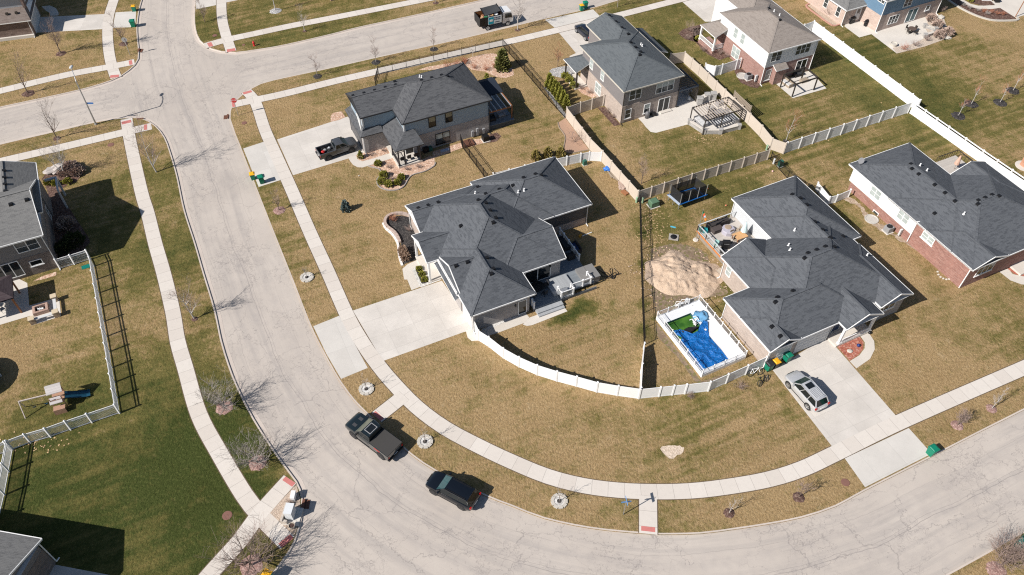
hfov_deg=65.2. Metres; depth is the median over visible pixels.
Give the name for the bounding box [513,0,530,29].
bare tree
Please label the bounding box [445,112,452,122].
window
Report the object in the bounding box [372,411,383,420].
tactile pad
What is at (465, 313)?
garage door
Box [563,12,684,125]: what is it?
house
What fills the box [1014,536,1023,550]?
wheeled bin
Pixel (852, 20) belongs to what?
grill
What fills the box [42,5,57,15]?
driveway
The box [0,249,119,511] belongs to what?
fence
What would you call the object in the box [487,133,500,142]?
mulch bed
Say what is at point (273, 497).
sidewalk
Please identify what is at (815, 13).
bed edging
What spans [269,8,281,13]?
mulch ring
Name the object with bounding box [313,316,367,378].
driveway
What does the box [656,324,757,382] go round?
soil patch
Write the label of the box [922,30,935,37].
wall
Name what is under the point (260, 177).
wheeled bin
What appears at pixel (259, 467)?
mulch ring
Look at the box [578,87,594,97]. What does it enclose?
rock bed
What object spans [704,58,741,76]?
fence
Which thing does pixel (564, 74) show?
shrub
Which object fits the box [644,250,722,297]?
dirt pile
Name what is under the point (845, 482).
manhole cover
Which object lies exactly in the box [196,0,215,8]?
driveway
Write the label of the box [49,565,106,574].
driveway
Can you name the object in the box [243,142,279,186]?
driveway
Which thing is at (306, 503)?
storm drain
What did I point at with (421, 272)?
boxwood
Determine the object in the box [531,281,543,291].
round table
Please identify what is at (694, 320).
pool ladder
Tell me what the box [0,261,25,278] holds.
patio door
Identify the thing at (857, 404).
driveway
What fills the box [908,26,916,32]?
round table
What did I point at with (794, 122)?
bare tree
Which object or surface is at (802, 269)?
house
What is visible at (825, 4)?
window
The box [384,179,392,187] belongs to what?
boxwood
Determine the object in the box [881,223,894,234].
air conditioner
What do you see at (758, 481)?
sidewalk
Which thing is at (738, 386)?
bare shrub
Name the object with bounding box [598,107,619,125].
mulch bed
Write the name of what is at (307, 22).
sidewalk
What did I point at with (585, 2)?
wheeled bin
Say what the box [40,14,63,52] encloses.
bare tree
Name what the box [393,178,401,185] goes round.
boxwood
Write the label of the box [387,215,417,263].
mulch bed
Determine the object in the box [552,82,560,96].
arborvitae
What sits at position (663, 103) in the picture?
patio door
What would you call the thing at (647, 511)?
sidewalk
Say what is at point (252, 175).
wheeled bin
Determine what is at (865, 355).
path
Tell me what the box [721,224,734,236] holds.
covered table
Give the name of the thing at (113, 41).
soil edge
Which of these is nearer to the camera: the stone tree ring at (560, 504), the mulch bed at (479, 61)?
the stone tree ring at (560, 504)
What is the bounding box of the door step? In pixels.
[659,108,671,113]
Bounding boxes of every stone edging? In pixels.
[382,223,402,265]
[383,211,410,242]
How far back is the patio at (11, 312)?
88.38 m
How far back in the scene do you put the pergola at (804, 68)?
115.97 m
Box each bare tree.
[12,52,29,92]
[28,137,67,170]
[36,87,59,137]
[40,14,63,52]
[105,7,125,42]
[123,110,164,171]
[165,276,200,318]
[192,367,242,415]
[196,0,207,21]
[198,507,280,574]
[217,422,279,474]
[270,187,279,209]
[297,6,307,30]
[309,54,319,75]
[368,35,378,60]
[429,25,435,47]
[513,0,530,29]
[553,42,562,66]
[566,126,584,141]
[638,156,649,183]
[723,498,739,512]
[786,109,803,139]
[795,480,815,496]
[956,407,971,424]
[971,76,984,103]
[986,523,1023,574]
[992,387,1009,407]
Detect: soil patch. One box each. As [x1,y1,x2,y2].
[650,244,727,314]
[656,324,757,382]
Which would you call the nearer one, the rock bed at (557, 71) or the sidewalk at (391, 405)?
the sidewalk at (391, 405)
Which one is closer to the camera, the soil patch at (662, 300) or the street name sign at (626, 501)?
the street name sign at (626, 501)
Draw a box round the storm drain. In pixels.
[301,499,309,508]
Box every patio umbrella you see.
[741,222,747,232]
[954,155,961,167]
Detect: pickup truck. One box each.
[315,137,357,160]
[345,412,403,461]
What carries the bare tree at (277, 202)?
on the mulch ring at (282, 209)
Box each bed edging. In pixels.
[368,162,435,190]
[558,124,588,152]
[805,3,839,25]
[947,0,1019,21]
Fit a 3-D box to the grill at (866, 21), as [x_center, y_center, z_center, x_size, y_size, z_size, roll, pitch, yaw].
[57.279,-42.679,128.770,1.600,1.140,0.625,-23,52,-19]
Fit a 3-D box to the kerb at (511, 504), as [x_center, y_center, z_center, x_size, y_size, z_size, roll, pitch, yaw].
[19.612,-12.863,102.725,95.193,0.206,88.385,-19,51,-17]
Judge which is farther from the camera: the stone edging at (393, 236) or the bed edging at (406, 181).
the bed edging at (406, 181)
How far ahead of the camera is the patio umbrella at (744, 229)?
94.41 m
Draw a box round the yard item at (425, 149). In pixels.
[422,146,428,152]
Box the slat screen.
[733,90,751,111]
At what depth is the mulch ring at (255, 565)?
69.13 m
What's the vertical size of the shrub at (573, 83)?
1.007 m
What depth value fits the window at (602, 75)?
111.86 m
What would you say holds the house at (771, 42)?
on the lawn at (934, 336)
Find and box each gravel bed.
[34,272,55,280]
[270,485,299,534]
[808,4,837,24]
[893,18,950,52]
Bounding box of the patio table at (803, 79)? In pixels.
[799,77,808,83]
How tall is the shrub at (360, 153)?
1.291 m
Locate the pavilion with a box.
[0,274,22,312]
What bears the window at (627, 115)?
in the house at (626, 68)
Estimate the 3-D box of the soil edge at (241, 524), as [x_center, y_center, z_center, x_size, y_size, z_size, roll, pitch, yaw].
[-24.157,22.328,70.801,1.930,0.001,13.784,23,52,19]
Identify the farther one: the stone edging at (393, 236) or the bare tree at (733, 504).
the stone edging at (393, 236)
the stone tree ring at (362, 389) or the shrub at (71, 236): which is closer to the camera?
the stone tree ring at (362, 389)
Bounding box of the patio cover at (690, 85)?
[678,68,698,101]
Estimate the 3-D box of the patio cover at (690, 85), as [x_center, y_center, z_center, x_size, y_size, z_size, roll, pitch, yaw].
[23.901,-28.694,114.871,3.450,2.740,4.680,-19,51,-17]
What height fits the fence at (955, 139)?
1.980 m
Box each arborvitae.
[544,72,551,87]
[546,76,554,91]
[550,79,557,93]
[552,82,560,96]
[554,86,562,100]
[557,89,566,104]
[561,94,571,108]
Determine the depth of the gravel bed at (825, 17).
131.02 m
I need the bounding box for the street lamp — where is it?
[69,65,96,124]
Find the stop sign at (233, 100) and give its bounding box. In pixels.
[231,98,238,115]
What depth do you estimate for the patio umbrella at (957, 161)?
103.56 m
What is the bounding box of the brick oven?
[1015,158,1023,170]
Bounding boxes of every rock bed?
[412,267,440,286]
[481,317,514,331]
[545,88,565,116]
[550,66,573,77]
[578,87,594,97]
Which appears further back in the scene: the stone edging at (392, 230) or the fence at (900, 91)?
the fence at (900, 91)
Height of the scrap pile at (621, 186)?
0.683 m
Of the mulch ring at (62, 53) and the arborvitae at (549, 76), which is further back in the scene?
the mulch ring at (62, 53)
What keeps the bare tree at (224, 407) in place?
on the lawn at (137, 485)
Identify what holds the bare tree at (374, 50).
on the mulch ring at (376, 62)
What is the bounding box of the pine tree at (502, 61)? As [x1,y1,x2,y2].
[493,47,511,72]
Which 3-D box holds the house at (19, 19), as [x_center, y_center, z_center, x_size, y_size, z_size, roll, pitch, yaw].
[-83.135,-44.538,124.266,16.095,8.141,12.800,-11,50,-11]
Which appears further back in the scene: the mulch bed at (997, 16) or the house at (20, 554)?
the mulch bed at (997, 16)
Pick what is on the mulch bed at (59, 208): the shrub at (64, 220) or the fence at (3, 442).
the shrub at (64, 220)
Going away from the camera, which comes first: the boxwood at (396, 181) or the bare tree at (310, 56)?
the boxwood at (396, 181)
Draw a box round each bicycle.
[747,366,762,376]
[757,373,768,386]
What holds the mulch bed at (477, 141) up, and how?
on the lawn at (934, 336)
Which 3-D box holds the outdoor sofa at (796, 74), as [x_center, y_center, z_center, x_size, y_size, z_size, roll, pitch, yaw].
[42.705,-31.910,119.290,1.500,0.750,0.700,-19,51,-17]
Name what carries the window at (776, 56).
in the house at (771, 42)
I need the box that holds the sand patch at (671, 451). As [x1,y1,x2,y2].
[660,445,683,458]
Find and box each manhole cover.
[222,511,231,519]
[841,478,849,485]
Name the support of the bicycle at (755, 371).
on the lawn at (934, 336)
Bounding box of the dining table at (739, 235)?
[732,231,747,243]
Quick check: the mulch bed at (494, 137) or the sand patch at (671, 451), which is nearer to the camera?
the sand patch at (671, 451)
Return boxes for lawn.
[0,0,140,106]
[0,118,300,574]
[195,0,478,51]
[230,0,1023,534]
[950,533,1023,574]
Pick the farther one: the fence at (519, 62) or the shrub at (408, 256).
the fence at (519, 62)
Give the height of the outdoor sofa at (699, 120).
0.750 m
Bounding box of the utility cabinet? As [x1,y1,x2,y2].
[280,502,303,525]
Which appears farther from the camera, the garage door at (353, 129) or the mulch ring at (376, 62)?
the mulch ring at (376, 62)
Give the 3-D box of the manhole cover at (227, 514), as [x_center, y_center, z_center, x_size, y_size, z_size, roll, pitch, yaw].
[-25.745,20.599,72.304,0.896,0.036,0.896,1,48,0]
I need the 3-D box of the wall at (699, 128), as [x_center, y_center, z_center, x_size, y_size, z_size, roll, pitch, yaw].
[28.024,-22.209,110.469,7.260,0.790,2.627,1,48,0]
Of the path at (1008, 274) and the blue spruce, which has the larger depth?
the blue spruce
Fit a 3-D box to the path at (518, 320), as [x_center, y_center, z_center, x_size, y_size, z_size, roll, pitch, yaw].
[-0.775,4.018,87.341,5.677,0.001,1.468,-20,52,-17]
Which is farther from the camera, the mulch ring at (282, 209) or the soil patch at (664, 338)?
the mulch ring at (282, 209)
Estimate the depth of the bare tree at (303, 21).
125.13 m
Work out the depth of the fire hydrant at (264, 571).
67.69 m
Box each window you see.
[13,238,40,253]
[29,258,44,267]
[428,116,435,127]
[435,130,450,145]
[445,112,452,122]
[589,58,593,70]
[594,81,601,96]
[600,70,604,81]
[623,108,631,119]
[629,88,641,100]
[643,103,650,114]
[655,79,674,93]
[725,266,731,277]
[731,44,740,59]
[733,27,738,39]
[739,33,745,45]
[763,69,771,81]
[770,51,782,62]
[794,43,811,55]
[823,0,828,8]
[835,6,841,17]
[869,186,881,201]
[879,302,895,311]
[887,14,899,24]
[896,209,909,225]
[902,0,912,7]
[920,230,934,247]
[973,262,995,277]
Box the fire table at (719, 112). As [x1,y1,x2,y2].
[712,108,724,116]
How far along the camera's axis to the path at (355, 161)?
105.56 m
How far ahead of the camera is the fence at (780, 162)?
104.18 m
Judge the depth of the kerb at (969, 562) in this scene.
70.36 m
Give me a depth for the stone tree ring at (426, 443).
77.40 m
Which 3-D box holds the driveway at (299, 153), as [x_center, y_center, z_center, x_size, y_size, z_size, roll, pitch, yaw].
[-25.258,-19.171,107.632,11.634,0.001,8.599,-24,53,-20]
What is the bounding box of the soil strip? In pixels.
[844,197,916,250]
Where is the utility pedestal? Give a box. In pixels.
[290,490,296,500]
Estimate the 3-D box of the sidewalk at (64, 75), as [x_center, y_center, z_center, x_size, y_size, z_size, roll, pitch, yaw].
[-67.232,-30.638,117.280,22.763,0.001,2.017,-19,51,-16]
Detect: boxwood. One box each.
[374,159,381,166]
[376,176,385,185]
[379,170,388,177]
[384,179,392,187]
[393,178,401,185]
[397,173,405,179]
[415,266,423,271]
[418,270,425,276]
[420,275,427,281]
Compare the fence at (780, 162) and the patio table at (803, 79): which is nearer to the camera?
the fence at (780, 162)
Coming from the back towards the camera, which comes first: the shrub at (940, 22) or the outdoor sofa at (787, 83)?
the shrub at (940, 22)
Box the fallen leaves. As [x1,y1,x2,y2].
[0,102,881,452]
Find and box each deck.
[529,227,596,317]
[696,211,754,272]
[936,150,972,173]
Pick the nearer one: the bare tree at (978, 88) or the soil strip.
the soil strip
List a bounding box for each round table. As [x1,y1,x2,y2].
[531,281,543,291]
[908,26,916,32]
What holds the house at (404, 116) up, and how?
on the lawn at (934, 336)
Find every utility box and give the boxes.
[81,264,89,269]
[582,159,586,166]
[646,197,659,209]
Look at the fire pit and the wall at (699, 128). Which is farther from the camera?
the wall at (699, 128)
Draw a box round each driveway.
[37,14,103,32]
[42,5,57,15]
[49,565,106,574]
[113,11,135,27]
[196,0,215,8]
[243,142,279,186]
[277,117,363,174]
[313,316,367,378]
[353,281,470,359]
[546,9,598,27]
[560,29,587,52]
[683,0,715,21]
[773,338,894,445]
[845,428,927,486]
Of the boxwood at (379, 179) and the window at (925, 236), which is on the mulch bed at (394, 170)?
the boxwood at (379, 179)
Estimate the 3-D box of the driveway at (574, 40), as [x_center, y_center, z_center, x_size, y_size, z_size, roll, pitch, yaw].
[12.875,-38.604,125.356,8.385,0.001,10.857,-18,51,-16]
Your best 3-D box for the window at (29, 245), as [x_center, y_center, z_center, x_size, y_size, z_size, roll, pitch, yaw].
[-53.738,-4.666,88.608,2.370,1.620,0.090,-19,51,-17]
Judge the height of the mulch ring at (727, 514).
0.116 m
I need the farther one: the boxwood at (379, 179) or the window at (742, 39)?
the window at (742, 39)
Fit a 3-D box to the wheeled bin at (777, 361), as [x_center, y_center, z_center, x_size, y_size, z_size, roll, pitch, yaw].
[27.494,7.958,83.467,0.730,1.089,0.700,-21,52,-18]
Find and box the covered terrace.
[478,77,513,130]
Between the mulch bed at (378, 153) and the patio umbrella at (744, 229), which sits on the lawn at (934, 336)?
the mulch bed at (378, 153)
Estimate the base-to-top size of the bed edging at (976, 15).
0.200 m
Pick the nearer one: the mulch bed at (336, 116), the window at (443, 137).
the window at (443, 137)
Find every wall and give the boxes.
[27,293,59,324]
[687,118,741,134]
[696,91,717,104]
[922,23,938,30]
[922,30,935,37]
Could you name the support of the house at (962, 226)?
on the lawn at (934, 336)
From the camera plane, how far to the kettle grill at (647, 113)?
111.67 m
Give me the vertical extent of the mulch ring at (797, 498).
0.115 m
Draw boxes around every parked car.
[425,471,480,510]
[574,23,588,40]
[784,370,829,411]
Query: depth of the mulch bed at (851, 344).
85.65 m
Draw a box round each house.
[0,0,40,41]
[0,161,67,280]
[0,531,59,574]
[345,62,491,168]
[405,156,591,334]
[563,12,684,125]
[698,0,821,85]
[717,175,913,368]
[805,0,941,33]
[848,142,1023,287]
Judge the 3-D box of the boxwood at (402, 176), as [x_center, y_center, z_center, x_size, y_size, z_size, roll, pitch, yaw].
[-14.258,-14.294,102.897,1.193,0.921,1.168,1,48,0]
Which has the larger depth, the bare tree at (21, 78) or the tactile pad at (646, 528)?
the bare tree at (21, 78)
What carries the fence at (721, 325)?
on the swimming pool at (679, 318)
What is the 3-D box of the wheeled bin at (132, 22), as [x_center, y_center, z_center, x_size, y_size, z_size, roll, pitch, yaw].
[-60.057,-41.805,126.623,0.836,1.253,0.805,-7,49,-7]
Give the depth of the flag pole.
94.45 m
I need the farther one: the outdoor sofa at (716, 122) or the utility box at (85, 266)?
the outdoor sofa at (716, 122)
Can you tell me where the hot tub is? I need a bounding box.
[575,263,600,286]
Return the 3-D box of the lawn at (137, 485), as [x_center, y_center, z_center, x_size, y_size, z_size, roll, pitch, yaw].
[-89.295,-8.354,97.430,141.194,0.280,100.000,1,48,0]
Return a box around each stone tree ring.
[300,272,313,282]
[358,382,373,395]
[417,434,432,448]
[551,493,567,508]
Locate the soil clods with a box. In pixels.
[628,247,730,306]
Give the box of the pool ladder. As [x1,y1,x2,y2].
[690,316,698,326]
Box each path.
[348,153,391,166]
[403,261,419,289]
[466,329,477,340]
[481,313,528,335]
[523,308,566,325]
[570,51,582,72]
[850,333,874,367]
[960,0,1023,16]
[1000,269,1023,284]
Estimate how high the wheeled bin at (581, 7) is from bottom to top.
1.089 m
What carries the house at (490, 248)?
on the lawn at (934, 336)
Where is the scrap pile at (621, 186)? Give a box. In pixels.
[603,166,628,195]
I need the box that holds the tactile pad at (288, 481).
[283,477,294,485]
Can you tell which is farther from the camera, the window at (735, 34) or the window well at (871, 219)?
the window at (735, 34)
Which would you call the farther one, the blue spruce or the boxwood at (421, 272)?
the blue spruce
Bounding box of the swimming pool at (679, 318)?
[656,301,745,377]
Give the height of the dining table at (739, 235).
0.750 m
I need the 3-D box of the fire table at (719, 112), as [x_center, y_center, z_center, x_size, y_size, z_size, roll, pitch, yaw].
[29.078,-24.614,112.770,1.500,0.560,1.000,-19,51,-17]
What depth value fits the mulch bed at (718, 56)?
123.16 m
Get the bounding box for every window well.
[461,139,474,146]
[736,72,744,78]
[864,214,878,223]
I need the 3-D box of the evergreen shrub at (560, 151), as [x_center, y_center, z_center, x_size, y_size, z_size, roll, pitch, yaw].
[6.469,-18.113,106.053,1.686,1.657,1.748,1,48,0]
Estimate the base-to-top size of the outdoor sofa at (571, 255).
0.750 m
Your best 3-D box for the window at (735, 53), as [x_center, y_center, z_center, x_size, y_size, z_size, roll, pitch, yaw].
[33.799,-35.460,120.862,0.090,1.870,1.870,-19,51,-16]
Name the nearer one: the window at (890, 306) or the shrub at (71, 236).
the window at (890, 306)
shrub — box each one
[42,178,51,185]
[50,179,60,186]
[55,215,76,230]
[56,166,70,176]
[60,159,79,168]
[61,177,72,184]
[61,230,85,248]
[68,164,85,176]
[357,150,363,158]
[397,244,407,251]
[398,248,408,256]
[400,252,410,261]
[530,149,541,160]
[542,146,553,158]
[555,146,566,157]
[561,72,569,78]
[565,75,573,82]
[569,81,577,88]
[685,20,696,30]
[732,379,748,389]
[925,12,937,21]
[931,18,944,28]
[933,29,946,38]
[942,26,954,35]
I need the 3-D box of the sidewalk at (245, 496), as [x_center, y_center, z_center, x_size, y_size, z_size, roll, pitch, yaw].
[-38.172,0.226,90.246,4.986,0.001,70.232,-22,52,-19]
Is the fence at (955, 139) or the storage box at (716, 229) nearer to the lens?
the storage box at (716, 229)
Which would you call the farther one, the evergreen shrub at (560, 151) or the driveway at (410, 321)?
the evergreen shrub at (560, 151)
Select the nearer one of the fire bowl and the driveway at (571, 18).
the fire bowl
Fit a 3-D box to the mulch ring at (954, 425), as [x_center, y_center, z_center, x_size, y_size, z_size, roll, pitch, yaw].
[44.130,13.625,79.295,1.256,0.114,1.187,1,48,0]
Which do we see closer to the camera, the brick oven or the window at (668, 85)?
the brick oven
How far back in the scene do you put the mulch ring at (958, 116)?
113.17 m
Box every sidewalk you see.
[0,59,134,93]
[0,123,151,160]
[102,0,120,78]
[121,118,293,548]
[199,475,295,574]
[203,0,431,47]
[216,0,235,51]
[231,0,686,107]
[242,89,1023,498]
[372,391,408,421]
[639,495,656,534]
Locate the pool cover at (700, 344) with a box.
[674,320,727,369]
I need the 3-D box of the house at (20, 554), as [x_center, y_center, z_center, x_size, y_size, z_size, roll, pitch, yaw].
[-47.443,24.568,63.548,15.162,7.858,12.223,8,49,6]
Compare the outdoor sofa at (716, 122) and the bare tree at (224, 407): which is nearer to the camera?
the bare tree at (224, 407)
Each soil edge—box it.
[1,59,134,93]
[1,123,151,160]
[102,0,120,78]
[198,475,296,574]
[206,0,433,47]
[216,1,236,52]
[371,395,403,421]
[638,499,657,534]
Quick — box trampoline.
[667,177,707,208]
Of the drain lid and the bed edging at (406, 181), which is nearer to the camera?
the drain lid
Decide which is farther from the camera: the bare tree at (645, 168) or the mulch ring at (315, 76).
the mulch ring at (315, 76)
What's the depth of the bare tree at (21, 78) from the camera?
112.58 m
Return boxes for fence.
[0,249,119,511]
[0,441,10,453]
[374,38,565,116]
[460,134,487,176]
[474,321,641,398]
[493,151,601,174]
[566,94,638,201]
[638,148,770,200]
[639,195,645,341]
[639,342,645,388]
[639,356,766,398]
[657,294,747,374]
[669,51,786,153]
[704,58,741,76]
[770,151,820,194]
[784,101,912,152]
[804,20,921,106]
[815,182,851,204]
[909,102,1023,189]
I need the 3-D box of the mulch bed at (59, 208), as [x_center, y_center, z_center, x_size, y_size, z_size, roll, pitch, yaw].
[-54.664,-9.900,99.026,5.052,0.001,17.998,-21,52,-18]
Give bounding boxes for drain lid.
[668,233,678,240]
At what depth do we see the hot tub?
91.22 m
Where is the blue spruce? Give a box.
[340,199,351,212]
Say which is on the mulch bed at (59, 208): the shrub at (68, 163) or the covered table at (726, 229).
the shrub at (68, 163)
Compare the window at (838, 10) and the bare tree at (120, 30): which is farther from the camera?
the window at (838, 10)
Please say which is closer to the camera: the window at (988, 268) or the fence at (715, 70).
the window at (988, 268)
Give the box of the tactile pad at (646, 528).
[641,526,654,531]
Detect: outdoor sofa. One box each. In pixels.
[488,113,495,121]
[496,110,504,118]
[557,235,570,251]
[565,251,575,260]
[570,239,581,253]
[693,115,708,126]
[706,216,730,229]
[712,115,730,126]
[725,109,738,123]
[781,77,793,87]
[792,69,802,77]
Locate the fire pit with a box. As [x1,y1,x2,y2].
[32,302,49,316]
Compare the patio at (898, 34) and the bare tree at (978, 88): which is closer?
the bare tree at (978, 88)
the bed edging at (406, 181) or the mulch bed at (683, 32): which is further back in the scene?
the mulch bed at (683, 32)
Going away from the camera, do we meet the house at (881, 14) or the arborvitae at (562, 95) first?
the arborvitae at (562, 95)
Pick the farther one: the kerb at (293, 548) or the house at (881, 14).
the house at (881, 14)
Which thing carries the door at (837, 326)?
in the house at (802, 269)
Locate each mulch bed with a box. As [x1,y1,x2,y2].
[42,172,89,258]
[331,111,344,121]
[356,148,389,160]
[370,156,434,189]
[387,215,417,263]
[419,60,465,69]
[433,143,461,157]
[463,53,513,77]
[471,139,482,146]
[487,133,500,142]
[558,118,587,151]
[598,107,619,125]
[679,25,702,41]
[693,28,726,59]
[735,68,759,87]
[838,337,863,359]
[951,0,1015,19]
[972,0,994,5]
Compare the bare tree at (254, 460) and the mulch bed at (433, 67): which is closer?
the bare tree at (254, 460)
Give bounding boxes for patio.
[0,279,47,325]
[30,300,60,324]
[639,88,736,132]
[777,71,825,97]
[845,14,936,51]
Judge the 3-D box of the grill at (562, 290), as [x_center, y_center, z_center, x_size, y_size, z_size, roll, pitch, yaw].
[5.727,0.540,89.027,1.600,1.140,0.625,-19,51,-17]
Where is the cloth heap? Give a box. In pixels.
[693,310,709,321]
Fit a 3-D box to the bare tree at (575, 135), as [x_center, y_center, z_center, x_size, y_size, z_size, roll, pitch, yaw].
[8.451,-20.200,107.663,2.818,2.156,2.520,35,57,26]
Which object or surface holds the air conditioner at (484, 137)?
on the mulch bed at (494, 137)
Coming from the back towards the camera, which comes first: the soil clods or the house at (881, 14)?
the house at (881, 14)
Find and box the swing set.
[18,382,89,418]
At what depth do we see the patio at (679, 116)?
112.41 m
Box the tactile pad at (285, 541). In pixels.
[279,535,292,546]
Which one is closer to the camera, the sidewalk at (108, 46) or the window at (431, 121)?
the window at (431, 121)
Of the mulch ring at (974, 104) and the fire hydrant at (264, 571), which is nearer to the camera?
the fire hydrant at (264, 571)
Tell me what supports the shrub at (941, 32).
in the gravel bed at (924, 42)
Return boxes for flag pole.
[693,209,706,241]
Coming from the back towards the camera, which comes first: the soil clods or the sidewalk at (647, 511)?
the soil clods
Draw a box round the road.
[0,0,1023,574]
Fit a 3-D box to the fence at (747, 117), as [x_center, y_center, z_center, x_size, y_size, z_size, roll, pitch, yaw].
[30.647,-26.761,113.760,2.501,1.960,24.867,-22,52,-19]
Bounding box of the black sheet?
[681,326,699,332]
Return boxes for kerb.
[0,0,144,109]
[0,116,307,574]
[191,0,490,54]
[229,0,1023,533]
[946,531,1023,574]
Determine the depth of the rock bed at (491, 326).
87.30 m
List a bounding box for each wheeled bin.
[128,19,135,26]
[130,4,135,11]
[249,171,255,180]
[257,174,264,183]
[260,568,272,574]
[579,3,583,10]
[583,0,588,8]
[763,359,775,371]
[772,358,781,369]
[782,351,793,363]
[926,443,939,456]
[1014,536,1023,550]
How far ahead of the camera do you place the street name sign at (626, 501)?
70.92 m
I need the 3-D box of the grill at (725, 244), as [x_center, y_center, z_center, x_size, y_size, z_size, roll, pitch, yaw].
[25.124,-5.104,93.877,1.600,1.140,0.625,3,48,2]
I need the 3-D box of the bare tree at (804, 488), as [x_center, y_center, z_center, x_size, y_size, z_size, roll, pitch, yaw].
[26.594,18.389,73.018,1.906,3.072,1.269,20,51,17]
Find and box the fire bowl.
[890,41,897,46]
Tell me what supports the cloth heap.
on the swimming pool at (679, 318)
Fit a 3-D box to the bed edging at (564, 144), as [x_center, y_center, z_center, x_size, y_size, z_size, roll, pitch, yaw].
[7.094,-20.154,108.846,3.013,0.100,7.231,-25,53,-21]
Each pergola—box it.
[690,97,742,134]
[780,67,817,96]
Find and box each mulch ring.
[21,90,34,96]
[56,51,66,55]
[216,400,232,414]
[240,554,262,574]
[249,455,266,470]
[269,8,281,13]
[273,206,285,214]
[313,74,321,78]
[371,60,380,64]
[723,508,734,517]
[793,492,804,501]
[950,420,962,429]
[951,112,964,119]
[964,100,978,107]
[986,404,996,412]
[986,561,1006,574]
[993,98,1006,106]
[1006,87,1018,94]
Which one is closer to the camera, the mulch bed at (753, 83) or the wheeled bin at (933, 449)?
the wheeled bin at (933, 449)
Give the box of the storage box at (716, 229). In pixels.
[710,224,722,234]
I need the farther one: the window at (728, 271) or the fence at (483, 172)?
the fence at (483, 172)
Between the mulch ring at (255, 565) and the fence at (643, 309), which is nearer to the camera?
the mulch ring at (255, 565)
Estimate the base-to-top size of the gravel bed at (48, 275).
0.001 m
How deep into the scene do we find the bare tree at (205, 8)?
126.69 m
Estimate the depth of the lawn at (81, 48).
121.58 m
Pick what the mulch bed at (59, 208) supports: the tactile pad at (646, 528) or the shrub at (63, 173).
the shrub at (63, 173)
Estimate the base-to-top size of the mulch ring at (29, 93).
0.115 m
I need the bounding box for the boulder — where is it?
[43,163,60,174]
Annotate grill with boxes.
[556,287,569,296]
[645,111,649,118]
[682,86,691,95]
[719,239,733,248]
[849,16,856,23]
[863,19,868,26]
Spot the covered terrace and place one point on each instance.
(491, 87)
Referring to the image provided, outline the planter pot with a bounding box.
[288,522,294,529]
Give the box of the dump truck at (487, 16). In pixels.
[474,3,512,29]
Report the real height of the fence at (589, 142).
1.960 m
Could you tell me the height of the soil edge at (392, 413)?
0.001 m
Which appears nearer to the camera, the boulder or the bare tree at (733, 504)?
the bare tree at (733, 504)
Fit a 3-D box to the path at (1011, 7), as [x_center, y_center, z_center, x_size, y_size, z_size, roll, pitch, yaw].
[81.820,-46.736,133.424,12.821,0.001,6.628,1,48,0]
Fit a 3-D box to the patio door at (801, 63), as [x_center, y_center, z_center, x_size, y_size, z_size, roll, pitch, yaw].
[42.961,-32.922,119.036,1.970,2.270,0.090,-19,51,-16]
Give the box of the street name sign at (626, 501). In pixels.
[621,496,630,514]
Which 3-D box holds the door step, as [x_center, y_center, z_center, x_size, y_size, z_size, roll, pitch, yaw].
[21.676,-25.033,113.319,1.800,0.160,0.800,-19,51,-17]
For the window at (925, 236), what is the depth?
93.29 m
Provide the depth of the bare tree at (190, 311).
85.62 m
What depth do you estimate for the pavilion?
86.43 m
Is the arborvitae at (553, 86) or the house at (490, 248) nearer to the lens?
the house at (490, 248)
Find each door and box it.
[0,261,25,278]
[30,5,39,33]
[349,119,363,150]
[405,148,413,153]
[463,306,472,328]
[518,299,526,314]
[525,265,550,283]
[657,96,670,112]
[767,344,792,360]
[792,327,831,353]
[795,58,807,70]
[830,324,839,331]
[855,7,862,19]
[904,7,918,22]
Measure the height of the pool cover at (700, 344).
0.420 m
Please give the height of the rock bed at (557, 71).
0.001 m
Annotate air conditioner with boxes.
[481,133,489,142]
[743,72,752,80]
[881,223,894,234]
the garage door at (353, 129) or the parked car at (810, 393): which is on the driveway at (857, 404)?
the parked car at (810, 393)
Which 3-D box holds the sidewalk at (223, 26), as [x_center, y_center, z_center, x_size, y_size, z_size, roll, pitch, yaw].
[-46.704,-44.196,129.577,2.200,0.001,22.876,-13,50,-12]
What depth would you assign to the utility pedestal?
73.05 m
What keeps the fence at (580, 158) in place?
on the lawn at (934, 336)
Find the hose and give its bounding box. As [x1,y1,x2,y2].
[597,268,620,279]
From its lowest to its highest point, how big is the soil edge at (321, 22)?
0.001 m
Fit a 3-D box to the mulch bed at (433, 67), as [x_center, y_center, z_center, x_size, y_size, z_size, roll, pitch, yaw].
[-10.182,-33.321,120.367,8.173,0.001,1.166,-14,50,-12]
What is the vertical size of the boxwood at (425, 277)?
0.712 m
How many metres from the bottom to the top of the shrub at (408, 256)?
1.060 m

